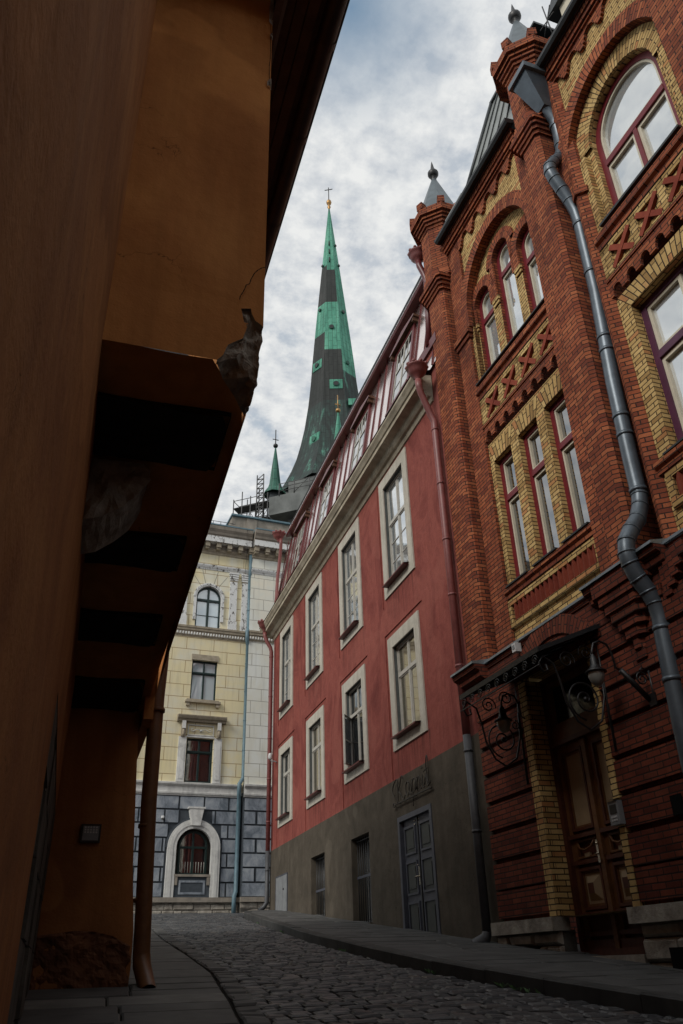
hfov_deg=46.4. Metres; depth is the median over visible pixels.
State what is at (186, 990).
pavement
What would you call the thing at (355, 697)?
window
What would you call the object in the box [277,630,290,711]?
window
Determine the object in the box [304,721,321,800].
window
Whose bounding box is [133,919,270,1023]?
pavement edging
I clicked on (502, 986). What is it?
weeds
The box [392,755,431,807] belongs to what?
wall sign
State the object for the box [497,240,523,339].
window
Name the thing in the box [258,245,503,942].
red house
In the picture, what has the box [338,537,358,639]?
window
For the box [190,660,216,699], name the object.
window
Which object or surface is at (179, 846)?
window
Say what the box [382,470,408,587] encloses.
window
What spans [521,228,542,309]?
window
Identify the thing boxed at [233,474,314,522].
scaffolding
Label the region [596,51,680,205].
window
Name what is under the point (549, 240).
brick house
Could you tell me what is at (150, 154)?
orange house
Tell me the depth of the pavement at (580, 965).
9.48 m
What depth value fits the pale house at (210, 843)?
31.67 m
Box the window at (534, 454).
[523,423,559,555]
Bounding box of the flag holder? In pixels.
[619,667,657,706]
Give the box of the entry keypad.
[79,824,101,842]
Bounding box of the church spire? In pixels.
[264,187,358,519]
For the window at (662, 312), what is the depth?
10.31 m
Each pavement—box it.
[19,922,238,1023]
[251,910,682,994]
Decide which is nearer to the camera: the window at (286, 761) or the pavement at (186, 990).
the pavement at (186, 990)
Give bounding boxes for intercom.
[607,797,625,825]
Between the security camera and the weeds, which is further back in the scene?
the security camera
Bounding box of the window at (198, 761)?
[184,738,212,782]
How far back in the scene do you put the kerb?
7.73 m
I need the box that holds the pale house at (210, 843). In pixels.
[133,513,290,913]
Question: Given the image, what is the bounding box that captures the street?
[133,913,682,1023]
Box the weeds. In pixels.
[256,922,539,993]
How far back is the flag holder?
9.03 m
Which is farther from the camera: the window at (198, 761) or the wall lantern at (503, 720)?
the window at (198, 761)
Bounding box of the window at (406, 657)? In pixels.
[391,631,420,739]
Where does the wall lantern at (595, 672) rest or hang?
attached to the brick house at (549, 240)
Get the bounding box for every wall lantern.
[494,693,524,732]
[585,640,625,685]
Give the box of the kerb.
[244,910,682,1017]
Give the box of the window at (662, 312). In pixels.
[639,261,682,439]
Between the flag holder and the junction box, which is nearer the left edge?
the junction box
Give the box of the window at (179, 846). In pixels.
[176,831,206,873]
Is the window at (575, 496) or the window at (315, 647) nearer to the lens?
the window at (575, 496)
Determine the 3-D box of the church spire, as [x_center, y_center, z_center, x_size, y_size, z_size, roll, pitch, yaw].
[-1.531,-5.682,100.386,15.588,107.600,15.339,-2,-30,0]
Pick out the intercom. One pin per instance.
(616, 812)
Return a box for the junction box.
[511,641,521,653]
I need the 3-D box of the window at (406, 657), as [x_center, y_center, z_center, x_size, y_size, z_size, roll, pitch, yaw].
[1.291,3.396,15.818,0.312,1.932,1.260,8,-31,-16]
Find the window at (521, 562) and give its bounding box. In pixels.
[499,450,530,577]
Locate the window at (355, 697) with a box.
[342,682,363,773]
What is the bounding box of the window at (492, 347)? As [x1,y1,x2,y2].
[480,288,500,367]
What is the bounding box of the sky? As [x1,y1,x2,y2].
[212,0,556,524]
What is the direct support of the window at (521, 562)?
in the brick house at (549, 240)
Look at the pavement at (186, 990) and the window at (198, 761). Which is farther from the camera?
the window at (198, 761)
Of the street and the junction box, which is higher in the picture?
the junction box
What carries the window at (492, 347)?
in the brick house at (549, 240)
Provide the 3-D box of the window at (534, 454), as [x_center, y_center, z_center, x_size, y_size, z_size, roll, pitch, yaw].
[3.219,-0.346,12.539,0.135,2.400,0.570,9,-31,-18]
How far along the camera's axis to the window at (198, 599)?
34.45 m
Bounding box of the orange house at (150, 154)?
[0,0,349,1023]
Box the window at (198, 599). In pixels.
[195,588,219,627]
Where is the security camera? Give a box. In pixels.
[268,753,276,762]
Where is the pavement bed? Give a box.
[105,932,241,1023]
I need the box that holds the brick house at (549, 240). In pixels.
[409,0,682,969]
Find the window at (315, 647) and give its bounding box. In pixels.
[303,589,319,680]
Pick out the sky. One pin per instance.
(409, 85)
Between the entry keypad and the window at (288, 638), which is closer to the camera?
the entry keypad
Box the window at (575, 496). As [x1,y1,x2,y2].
[549,394,589,531]
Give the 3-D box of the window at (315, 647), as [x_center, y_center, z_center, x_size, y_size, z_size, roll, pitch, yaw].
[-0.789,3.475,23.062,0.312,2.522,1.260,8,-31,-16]
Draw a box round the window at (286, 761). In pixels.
[275,750,289,820]

